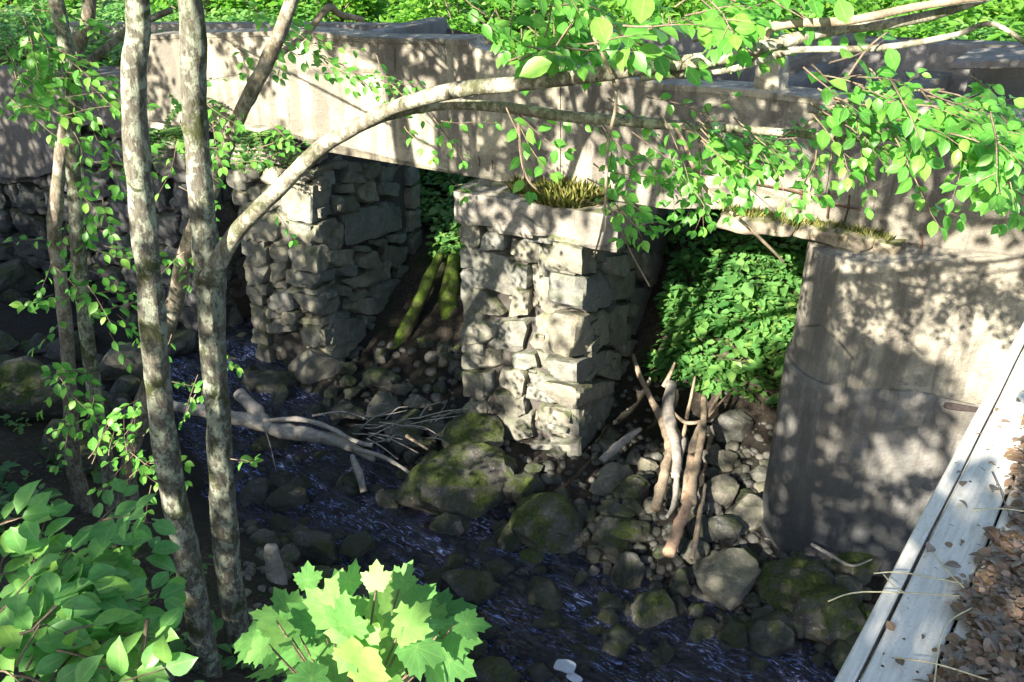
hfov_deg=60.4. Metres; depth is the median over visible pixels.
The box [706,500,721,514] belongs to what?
cobble
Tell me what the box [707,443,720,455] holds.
cobble
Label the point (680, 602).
cobble
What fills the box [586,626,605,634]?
cobble
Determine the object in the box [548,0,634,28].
bush
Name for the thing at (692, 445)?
driftwood branch
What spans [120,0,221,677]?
tree
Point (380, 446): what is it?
stick
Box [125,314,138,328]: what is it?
cobble
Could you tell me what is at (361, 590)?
cobble
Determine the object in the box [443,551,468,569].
cobble
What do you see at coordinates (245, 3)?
bush
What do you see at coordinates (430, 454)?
cobble
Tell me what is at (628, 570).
boulder
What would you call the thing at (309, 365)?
boulder
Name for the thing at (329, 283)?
stone pier
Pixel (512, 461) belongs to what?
boulder
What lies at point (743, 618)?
cobble
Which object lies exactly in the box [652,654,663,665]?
cobble
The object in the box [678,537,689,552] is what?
cobble
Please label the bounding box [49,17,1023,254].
ruined bridge
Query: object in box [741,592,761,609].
cobble
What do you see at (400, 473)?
cobble
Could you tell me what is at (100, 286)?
cobble
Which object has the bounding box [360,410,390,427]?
stick
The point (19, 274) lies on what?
boulder
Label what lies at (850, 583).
cobble
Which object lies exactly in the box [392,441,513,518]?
boulder
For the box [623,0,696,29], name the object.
bush
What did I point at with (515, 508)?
cobble
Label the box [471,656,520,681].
cobble
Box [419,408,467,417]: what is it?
stick
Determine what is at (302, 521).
cobble
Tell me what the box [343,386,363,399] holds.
cobble
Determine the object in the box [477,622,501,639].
boulder
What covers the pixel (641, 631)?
cobble
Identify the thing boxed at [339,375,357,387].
cobble
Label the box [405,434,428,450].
broken stick
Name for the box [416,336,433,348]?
cobble
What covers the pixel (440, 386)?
cobble
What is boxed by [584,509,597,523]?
cobble
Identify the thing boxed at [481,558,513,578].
cobble
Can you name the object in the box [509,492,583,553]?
boulder
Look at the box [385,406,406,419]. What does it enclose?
stick
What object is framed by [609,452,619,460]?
cobble
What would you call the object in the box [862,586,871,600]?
cobble
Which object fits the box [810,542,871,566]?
driftwood branch
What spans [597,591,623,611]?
cobble
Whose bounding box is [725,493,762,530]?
boulder
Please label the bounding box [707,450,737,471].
boulder
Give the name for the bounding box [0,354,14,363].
cobble
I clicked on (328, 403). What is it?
cobble
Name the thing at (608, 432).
cobble
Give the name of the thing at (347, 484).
cobble
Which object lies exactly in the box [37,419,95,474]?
boulder
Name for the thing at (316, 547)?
boulder
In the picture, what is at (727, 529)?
boulder
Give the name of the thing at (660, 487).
driftwood branch
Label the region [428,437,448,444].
stick
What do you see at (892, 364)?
concrete pier
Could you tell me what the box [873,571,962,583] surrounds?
straw
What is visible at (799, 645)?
cobble
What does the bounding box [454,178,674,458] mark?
stone pier
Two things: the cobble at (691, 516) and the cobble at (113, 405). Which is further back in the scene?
the cobble at (113, 405)
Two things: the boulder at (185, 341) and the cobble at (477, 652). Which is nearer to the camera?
the cobble at (477, 652)
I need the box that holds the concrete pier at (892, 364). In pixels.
[761,239,1023,579]
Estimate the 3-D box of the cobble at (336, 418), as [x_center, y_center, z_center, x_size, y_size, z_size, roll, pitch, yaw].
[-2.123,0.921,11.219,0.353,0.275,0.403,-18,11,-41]
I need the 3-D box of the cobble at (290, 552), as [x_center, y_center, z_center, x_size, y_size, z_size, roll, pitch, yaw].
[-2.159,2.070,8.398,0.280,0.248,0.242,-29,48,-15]
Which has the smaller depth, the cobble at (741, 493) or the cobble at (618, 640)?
the cobble at (618, 640)
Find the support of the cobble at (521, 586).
in the water
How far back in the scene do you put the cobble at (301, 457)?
10.46 m
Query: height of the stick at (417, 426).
0.052 m
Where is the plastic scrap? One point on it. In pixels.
(567, 666)
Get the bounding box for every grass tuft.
[505,171,534,193]
[518,175,609,208]
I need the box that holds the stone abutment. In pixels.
[0,63,250,328]
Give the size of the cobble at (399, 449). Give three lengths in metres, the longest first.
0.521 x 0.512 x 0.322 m
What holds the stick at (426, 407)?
on the stick
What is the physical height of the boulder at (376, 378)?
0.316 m
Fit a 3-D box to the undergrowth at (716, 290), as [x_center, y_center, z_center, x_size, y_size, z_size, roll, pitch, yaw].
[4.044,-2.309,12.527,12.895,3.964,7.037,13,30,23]
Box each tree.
[0,0,192,532]
[2,0,162,512]
[87,0,365,523]
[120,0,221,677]
[177,0,1023,655]
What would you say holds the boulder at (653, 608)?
on the ground at (26, 324)
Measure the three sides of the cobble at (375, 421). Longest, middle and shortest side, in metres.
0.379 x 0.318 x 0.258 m
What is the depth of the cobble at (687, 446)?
10.32 m
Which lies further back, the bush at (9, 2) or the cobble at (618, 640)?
the bush at (9, 2)
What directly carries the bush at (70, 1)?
on the ground at (26, 324)
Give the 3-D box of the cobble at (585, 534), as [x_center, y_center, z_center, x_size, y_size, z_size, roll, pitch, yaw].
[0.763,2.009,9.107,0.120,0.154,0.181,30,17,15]
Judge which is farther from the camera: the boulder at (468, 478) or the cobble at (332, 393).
the cobble at (332, 393)
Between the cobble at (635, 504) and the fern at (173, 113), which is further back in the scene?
the fern at (173, 113)
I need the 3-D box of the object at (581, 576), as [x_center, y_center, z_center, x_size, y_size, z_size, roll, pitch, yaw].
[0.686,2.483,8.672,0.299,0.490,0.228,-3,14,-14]
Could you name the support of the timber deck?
on the ground at (26, 324)
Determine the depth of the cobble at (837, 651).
7.56 m
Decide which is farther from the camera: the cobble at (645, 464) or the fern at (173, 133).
the fern at (173, 133)
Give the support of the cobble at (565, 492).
on the ground at (26, 324)
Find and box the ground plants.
[0,411,287,681]
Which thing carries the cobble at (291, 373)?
on the ground at (26, 324)
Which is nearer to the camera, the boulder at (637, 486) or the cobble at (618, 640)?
the cobble at (618, 640)
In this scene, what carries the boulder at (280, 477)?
on the ground at (26, 324)
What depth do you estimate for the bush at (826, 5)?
13.14 m
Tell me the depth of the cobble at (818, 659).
7.68 m
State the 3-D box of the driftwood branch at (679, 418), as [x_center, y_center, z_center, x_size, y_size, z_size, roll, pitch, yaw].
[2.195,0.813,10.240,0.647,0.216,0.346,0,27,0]
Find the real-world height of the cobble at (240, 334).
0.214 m
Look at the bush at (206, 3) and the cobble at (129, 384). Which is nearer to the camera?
the cobble at (129, 384)
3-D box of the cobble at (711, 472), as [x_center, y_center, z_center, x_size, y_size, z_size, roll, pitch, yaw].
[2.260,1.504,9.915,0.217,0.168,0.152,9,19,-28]
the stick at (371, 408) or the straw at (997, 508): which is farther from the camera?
the stick at (371, 408)
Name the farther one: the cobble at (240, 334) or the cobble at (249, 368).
the cobble at (240, 334)
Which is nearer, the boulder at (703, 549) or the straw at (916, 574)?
the straw at (916, 574)
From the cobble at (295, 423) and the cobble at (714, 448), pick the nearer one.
the cobble at (714, 448)
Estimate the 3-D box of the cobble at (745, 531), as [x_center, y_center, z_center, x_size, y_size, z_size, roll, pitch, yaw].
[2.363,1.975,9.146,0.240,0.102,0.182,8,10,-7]
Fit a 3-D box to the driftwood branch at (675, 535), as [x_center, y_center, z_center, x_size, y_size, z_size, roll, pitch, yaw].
[1.772,1.669,9.059,0.182,0.287,1.472,9,28,16]
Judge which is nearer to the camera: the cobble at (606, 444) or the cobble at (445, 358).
the cobble at (606, 444)
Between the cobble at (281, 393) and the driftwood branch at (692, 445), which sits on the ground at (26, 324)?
the cobble at (281, 393)
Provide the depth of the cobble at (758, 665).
7.63 m
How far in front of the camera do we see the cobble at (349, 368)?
12.13 m
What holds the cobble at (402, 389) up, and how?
on the ground at (26, 324)
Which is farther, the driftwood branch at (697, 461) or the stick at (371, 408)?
the stick at (371, 408)
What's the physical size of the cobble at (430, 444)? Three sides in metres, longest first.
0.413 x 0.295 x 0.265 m
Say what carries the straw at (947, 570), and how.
on the timber deck
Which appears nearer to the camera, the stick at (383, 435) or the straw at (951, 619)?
the straw at (951, 619)
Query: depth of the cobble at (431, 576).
8.63 m
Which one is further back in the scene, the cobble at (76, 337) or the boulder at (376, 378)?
the cobble at (76, 337)
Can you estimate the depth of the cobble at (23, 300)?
13.72 m
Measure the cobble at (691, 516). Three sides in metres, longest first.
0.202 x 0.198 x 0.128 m
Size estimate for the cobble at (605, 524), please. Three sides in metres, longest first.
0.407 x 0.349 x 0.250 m
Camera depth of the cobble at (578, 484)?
9.76 m
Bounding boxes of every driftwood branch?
[599,427,641,462]
[631,353,671,511]
[661,362,675,387]
[661,380,682,478]
[662,453,693,557]
[665,436,686,518]
[674,396,725,424]
[681,376,695,439]
[681,391,721,499]
[688,395,707,506]
[689,483,706,560]
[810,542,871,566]
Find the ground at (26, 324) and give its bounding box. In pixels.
[0,0,1022,681]
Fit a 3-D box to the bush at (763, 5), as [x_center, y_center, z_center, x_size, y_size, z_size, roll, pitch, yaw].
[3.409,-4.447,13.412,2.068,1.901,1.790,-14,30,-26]
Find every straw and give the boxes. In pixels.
[828,591,959,601]
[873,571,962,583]
[883,574,906,593]
[894,657,987,680]
[932,551,964,587]
[934,607,971,681]
[972,508,1023,511]
[992,472,1008,511]
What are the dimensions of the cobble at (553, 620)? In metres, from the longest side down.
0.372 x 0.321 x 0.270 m
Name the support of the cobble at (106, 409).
on the ground at (26, 324)
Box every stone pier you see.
[223,120,421,362]
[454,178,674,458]
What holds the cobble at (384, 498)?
on the ground at (26, 324)
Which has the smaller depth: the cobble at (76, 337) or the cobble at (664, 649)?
the cobble at (664, 649)
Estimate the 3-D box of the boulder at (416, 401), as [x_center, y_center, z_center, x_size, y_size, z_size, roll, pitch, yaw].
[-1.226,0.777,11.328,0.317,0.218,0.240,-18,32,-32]
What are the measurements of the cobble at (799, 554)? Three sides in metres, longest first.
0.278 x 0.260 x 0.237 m
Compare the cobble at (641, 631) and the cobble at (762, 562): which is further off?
the cobble at (762, 562)
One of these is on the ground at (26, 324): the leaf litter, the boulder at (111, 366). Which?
the boulder at (111, 366)
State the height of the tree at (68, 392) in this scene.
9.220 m
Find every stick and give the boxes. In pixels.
[352,433,387,440]
[354,424,381,425]
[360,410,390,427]
[362,403,385,419]
[363,410,407,417]
[364,424,385,428]
[366,438,397,458]
[368,419,404,437]
[369,432,401,439]
[379,422,411,427]
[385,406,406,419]
[391,439,417,452]
[401,425,439,436]
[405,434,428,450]
[409,416,456,424]
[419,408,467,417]
[420,402,439,416]
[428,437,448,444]
[431,411,465,417]
[435,410,462,421]
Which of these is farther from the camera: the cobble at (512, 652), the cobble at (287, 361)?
the cobble at (287, 361)
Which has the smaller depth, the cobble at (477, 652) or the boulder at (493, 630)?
the cobble at (477, 652)
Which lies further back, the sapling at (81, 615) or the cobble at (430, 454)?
the cobble at (430, 454)
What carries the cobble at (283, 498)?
on the ground at (26, 324)
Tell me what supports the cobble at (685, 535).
on the ground at (26, 324)
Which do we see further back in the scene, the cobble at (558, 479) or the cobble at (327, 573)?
the cobble at (558, 479)
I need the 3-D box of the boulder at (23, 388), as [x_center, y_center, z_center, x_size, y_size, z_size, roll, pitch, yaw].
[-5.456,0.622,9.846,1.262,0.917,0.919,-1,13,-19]
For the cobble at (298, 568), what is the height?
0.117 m
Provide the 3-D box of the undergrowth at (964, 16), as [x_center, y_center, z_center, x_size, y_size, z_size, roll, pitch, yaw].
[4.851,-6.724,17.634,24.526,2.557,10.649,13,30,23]
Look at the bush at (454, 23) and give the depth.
15.58 m
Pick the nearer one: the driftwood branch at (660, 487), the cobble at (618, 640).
the cobble at (618, 640)
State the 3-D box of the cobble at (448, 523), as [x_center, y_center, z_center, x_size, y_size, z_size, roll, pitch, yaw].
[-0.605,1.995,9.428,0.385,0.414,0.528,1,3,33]
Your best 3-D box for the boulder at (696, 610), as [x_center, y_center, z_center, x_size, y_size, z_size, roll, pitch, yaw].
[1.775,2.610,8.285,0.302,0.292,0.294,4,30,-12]
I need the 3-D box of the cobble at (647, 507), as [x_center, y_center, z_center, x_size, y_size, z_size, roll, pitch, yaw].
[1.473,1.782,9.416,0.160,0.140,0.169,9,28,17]
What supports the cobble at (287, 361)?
on the ground at (26, 324)
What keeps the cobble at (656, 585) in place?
on the ground at (26, 324)
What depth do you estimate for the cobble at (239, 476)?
10.15 m
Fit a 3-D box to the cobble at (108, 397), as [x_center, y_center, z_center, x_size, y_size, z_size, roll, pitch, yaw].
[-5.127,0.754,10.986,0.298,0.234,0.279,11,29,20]
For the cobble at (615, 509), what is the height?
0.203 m
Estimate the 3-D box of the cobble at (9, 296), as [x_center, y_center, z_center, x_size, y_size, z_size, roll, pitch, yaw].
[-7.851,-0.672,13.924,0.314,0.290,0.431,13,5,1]
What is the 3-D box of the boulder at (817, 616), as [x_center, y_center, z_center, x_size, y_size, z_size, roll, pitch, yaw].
[2.904,2.457,7.978,0.752,0.493,0.569,9,20,-7]
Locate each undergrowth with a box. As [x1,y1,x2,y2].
[0,0,346,65]
[123,0,1023,40]
[416,0,1023,407]
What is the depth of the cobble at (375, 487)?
9.94 m
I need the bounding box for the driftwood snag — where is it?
[173,400,409,492]
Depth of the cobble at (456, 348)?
12.09 m
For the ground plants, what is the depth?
7.48 m
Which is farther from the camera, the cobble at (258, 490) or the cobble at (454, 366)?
the cobble at (454, 366)
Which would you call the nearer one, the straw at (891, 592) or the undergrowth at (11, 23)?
the straw at (891, 592)
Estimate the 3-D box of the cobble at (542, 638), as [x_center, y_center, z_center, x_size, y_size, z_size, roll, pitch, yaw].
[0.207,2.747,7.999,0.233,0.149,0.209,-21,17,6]
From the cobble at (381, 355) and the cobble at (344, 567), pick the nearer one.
the cobble at (344, 567)
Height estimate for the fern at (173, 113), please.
0.374 m
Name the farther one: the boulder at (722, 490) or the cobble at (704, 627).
the boulder at (722, 490)
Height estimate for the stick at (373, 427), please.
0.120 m
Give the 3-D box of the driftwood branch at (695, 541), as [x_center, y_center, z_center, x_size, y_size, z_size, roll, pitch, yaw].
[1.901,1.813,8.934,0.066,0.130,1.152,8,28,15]
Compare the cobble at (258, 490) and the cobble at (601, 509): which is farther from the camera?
the cobble at (258, 490)
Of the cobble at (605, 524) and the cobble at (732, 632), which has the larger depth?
the cobble at (605, 524)
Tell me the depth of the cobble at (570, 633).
8.01 m
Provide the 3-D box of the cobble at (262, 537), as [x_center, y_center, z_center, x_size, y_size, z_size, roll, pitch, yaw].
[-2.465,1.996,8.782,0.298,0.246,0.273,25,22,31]
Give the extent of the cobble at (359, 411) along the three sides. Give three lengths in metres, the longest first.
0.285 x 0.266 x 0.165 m
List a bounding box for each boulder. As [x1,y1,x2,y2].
[0,258,44,294]
[0,356,87,421]
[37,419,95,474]
[42,338,81,361]
[98,342,142,379]
[161,663,174,681]
[169,329,198,356]
[241,369,297,393]
[250,433,296,451]
[264,543,287,584]
[271,470,293,485]
[288,347,344,384]
[288,525,337,566]
[362,366,400,390]
[367,391,400,418]
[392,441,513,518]
[403,394,428,408]
[437,569,501,605]
[439,412,504,447]
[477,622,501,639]
[502,472,544,502]
[505,454,517,473]
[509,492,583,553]
[518,548,543,563]
[570,643,598,661]
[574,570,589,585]
[589,462,633,495]
[609,518,652,543]
[610,551,645,588]
[613,474,649,501]
[630,589,678,627]
[668,568,692,598]
[680,539,710,563]
[687,603,704,618]
[692,548,760,610]
[697,474,739,508]
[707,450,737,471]
[708,515,743,545]
[710,409,753,442]
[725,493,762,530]
[737,547,758,563]
[744,609,795,656]
[748,465,766,481]
[752,556,833,611]
[792,584,865,644]
[819,551,882,585]
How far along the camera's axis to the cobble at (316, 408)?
11.44 m
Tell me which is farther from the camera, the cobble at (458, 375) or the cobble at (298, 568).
the cobble at (458, 375)
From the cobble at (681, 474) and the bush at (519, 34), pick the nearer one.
the cobble at (681, 474)
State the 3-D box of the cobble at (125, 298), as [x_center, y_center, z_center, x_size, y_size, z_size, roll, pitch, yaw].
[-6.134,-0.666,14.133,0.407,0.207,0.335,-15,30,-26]
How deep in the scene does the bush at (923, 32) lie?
12.17 m
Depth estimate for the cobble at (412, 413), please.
10.99 m
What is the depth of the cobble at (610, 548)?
8.78 m
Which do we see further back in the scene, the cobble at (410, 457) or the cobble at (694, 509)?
the cobble at (410, 457)
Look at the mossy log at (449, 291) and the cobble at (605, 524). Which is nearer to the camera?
the cobble at (605, 524)
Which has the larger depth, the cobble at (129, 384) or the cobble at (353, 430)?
the cobble at (129, 384)
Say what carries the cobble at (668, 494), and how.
on the ground at (26, 324)
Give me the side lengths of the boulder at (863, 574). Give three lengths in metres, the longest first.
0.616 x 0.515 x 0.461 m
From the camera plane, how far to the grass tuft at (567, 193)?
8.92 m
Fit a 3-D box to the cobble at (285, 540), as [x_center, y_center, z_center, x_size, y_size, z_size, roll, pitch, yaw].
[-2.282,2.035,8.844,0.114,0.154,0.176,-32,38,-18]
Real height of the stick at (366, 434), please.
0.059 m
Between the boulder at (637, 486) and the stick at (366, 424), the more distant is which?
the stick at (366, 424)
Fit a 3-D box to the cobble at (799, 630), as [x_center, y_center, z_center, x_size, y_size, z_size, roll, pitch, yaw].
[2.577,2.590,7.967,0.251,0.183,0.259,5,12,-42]
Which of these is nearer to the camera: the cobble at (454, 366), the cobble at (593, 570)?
the cobble at (593, 570)
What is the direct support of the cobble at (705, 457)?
on the ground at (26, 324)
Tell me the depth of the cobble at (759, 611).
8.06 m
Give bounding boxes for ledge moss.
[721,203,894,243]
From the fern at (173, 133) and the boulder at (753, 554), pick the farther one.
the fern at (173, 133)
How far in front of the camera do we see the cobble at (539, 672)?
7.56 m
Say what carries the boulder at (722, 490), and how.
on the ground at (26, 324)
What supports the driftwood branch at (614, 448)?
on the boulder at (611, 477)
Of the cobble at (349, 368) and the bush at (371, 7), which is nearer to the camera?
the cobble at (349, 368)
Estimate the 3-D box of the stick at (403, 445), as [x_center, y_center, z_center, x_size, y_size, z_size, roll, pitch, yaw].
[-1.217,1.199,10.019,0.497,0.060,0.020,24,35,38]
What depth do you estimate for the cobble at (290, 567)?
8.19 m
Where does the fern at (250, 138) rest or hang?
on the stone pier at (329, 283)
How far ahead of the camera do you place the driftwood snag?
10.18 m
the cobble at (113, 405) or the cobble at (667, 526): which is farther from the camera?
the cobble at (113, 405)
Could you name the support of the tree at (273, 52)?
on the ground at (26, 324)
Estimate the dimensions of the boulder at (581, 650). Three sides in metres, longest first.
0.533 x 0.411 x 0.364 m
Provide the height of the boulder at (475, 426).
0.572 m
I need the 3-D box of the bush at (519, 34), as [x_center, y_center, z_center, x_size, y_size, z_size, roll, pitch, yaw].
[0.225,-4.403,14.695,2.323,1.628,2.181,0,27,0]
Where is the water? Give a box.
[170,315,859,681]
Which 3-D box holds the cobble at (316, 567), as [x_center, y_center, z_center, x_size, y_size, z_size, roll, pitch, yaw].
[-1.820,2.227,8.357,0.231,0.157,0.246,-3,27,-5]
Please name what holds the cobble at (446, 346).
on the ground at (26, 324)
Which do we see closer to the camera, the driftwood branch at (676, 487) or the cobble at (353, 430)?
the driftwood branch at (676, 487)
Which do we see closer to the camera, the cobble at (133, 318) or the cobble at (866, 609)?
the cobble at (866, 609)
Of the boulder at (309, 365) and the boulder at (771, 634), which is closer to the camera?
the boulder at (771, 634)
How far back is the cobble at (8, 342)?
11.68 m
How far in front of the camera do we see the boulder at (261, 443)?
10.64 m
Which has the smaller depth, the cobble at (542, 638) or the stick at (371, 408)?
the cobble at (542, 638)
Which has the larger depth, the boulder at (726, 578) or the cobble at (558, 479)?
the cobble at (558, 479)
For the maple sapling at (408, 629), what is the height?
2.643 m
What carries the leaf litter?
on the timber deck
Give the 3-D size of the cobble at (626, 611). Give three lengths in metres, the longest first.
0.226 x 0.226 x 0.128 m
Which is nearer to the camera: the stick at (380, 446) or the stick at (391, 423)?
the stick at (380, 446)
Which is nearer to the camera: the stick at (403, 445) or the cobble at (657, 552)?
the cobble at (657, 552)
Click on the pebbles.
(741, 471)
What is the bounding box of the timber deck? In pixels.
[834,322,1023,681]
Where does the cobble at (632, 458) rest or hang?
on the ground at (26, 324)
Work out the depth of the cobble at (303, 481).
9.99 m
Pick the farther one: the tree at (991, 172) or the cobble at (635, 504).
the cobble at (635, 504)
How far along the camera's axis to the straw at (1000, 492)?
2.59 m
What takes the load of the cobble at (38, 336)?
on the ground at (26, 324)
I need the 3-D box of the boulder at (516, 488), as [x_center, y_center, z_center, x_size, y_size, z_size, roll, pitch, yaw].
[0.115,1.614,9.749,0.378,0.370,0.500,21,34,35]
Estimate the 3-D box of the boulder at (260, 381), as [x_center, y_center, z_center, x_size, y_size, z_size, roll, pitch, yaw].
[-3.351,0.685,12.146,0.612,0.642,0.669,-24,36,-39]
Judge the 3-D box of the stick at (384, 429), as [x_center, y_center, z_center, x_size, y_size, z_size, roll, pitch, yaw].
[-1.476,1.044,10.473,0.499,0.092,0.051,-16,31,-29]
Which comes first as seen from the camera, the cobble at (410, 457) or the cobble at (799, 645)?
the cobble at (799, 645)
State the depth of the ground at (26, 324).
10.73 m
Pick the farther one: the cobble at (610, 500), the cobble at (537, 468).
the cobble at (537, 468)
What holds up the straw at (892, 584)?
on the timber deck
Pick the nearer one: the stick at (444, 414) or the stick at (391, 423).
the stick at (391, 423)
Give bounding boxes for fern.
[120,126,184,169]
[162,97,226,131]
[211,129,302,173]
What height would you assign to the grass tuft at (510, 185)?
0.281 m
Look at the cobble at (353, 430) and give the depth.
10.80 m
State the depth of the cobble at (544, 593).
8.36 m
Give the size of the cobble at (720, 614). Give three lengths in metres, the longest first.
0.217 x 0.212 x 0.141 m
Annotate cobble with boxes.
[0,289,28,303]
[0,331,19,350]
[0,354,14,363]
[15,297,32,308]
[17,340,48,354]
[30,332,49,341]
[74,330,96,346]
[79,399,109,418]
[92,281,104,290]
[103,391,115,402]
[106,400,121,409]
[109,375,141,396]
[115,393,131,402]
[117,292,135,304]
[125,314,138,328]
[226,351,236,359]
[231,331,247,337]
[234,472,244,481]
[238,477,275,506]
[243,366,256,373]
[249,528,280,546]
[264,484,308,512]
[269,514,293,533]
[271,384,291,402]
[279,543,300,565]
[280,535,290,546]
[283,356,292,365]
[283,561,296,572]
[284,421,299,425]
[288,370,296,380]
[288,475,311,488]
[295,454,307,460]
[295,564,304,572]
[296,516,310,524]
[300,568,339,592]
[307,402,324,413]
[313,449,327,459]
[314,565,329,570]
[321,398,333,410]
[324,387,339,399]
[329,402,354,424]
[330,565,347,571]
[333,471,369,496]
[336,448,348,454]
[338,361,357,374]
[338,531,375,559]
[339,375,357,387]
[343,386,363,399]
[344,407,365,421]
[347,428,363,438]
[353,582,369,598]
[366,418,390,435]
[368,484,383,490]
[373,347,390,363]
[375,489,399,508]
[382,420,424,456]
[391,383,414,396]
[395,469,406,478]
[399,408,422,424]
[403,450,421,466]
[410,435,437,454]
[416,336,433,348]
[418,415,445,439]
[421,450,438,460]
[423,567,448,586]
[429,511,470,535]
[431,380,447,393]
[437,341,453,355]
[438,351,455,367]
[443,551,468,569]
[448,359,461,375]
[453,344,462,354]
[454,368,465,380]
[466,639,487,664]
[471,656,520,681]
[479,538,497,550]
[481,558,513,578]
[491,519,506,530]
[493,521,522,552]
[508,580,527,592]
[508,649,516,656]
[512,497,524,512]
[522,462,543,473]
[526,662,553,681]
[528,576,562,610]
[532,609,561,629]
[532,635,544,641]
[552,474,564,483]
[556,488,570,498]
[564,629,575,637]
[571,480,587,489]
[575,504,589,521]
[579,528,590,542]
[579,606,592,618]
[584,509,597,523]
[586,544,602,563]
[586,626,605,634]
[589,565,599,575]
[591,515,622,544]
[596,503,608,515]
[596,535,631,563]
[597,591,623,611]
[597,608,620,625]
[598,439,621,452]
[600,424,621,440]
[601,498,621,504]
[601,623,635,658]
[602,559,613,574]
[606,502,634,518]
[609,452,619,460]
[622,497,643,515]
[622,600,631,616]
[625,452,640,464]
[636,629,643,634]
[637,457,658,471]
[638,645,647,650]
[643,499,655,513]
[649,580,663,589]
[652,639,674,662]
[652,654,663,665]
[653,544,665,558]
[662,523,672,530]
[664,487,681,500]
[667,527,687,537]
[670,468,683,478]
[671,595,687,614]
[678,507,694,520]
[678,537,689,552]
[679,615,685,623]
[685,440,689,452]
[685,566,696,581]
[686,514,719,543]
[689,616,719,641]
[691,501,707,515]
[702,454,709,462]
[704,466,720,478]
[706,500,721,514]
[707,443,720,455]
[715,609,726,621]
[716,614,748,648]
[735,488,755,500]
[737,613,749,622]
[741,525,748,535]
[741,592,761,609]
[749,656,769,674]
[750,607,771,619]
[753,481,764,492]
[759,459,768,466]
[759,559,767,566]
[780,608,791,615]
[787,614,805,638]
[790,551,811,558]
[795,639,802,650]
[811,652,828,666]
[825,639,869,679]
[833,572,863,605]
[845,632,880,657]
[858,602,885,629]
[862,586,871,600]
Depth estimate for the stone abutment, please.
13.44 m
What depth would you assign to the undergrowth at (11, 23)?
15.75 m
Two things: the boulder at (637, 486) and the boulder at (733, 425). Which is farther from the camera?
the boulder at (733, 425)
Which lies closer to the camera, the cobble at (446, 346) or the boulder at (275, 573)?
the boulder at (275, 573)
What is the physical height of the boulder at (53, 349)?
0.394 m
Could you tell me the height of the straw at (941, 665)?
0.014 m
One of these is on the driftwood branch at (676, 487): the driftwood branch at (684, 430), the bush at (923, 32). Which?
the driftwood branch at (684, 430)
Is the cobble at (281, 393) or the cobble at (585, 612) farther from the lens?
the cobble at (281, 393)
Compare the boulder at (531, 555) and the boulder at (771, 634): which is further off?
the boulder at (531, 555)
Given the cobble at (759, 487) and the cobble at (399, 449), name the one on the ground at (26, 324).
the cobble at (759, 487)
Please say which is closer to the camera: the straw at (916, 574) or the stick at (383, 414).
the straw at (916, 574)
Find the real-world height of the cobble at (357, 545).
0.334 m
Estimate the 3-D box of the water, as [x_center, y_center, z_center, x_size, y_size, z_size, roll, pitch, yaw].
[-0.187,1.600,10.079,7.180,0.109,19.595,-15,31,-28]
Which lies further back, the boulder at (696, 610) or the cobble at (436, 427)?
the cobble at (436, 427)
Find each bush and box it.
[0,0,41,9]
[31,0,81,13]
[150,0,243,20]
[212,0,316,21]
[298,0,387,21]
[332,0,462,28]
[391,0,518,33]
[496,25,536,42]
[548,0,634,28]
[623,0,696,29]
[685,0,792,32]
[749,0,870,35]
[813,0,955,37]
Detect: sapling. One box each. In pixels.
[0,479,198,681]
[232,559,490,681]
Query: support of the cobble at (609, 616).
on the ground at (26, 324)
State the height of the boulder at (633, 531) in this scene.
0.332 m
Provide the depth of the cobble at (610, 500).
9.44 m
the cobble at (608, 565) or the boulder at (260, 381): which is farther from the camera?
the boulder at (260, 381)
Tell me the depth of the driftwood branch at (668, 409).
10.16 m
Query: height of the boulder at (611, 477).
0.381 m
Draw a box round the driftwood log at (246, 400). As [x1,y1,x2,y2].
[233,388,269,421]
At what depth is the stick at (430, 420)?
10.42 m
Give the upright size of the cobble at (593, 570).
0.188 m
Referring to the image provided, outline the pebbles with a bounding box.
[33,283,827,678]
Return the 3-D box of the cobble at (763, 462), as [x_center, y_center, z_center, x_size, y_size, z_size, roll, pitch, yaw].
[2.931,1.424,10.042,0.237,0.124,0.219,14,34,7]
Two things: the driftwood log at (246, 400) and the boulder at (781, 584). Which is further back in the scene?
the driftwood log at (246, 400)
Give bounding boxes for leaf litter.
[883,398,1023,681]
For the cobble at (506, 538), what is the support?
on the ground at (26, 324)
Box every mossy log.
[391,252,444,348]
[439,254,460,319]
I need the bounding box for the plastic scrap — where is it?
[554,659,582,681]
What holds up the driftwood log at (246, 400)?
on the driftwood snag
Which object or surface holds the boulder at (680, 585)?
on the ground at (26, 324)
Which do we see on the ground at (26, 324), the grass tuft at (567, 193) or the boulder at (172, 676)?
the boulder at (172, 676)
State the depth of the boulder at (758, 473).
9.81 m
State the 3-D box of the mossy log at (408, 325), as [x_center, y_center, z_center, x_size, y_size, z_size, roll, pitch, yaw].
[-1.367,-0.404,12.688,0.280,1.427,1.437,17,32,30]
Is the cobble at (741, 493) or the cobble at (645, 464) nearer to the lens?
the cobble at (741, 493)
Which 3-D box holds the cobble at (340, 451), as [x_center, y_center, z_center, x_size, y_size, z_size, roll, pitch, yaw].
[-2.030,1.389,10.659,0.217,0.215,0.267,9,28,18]
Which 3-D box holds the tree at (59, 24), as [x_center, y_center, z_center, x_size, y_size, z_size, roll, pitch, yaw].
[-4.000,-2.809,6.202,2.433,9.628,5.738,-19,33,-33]
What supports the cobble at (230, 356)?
in the water

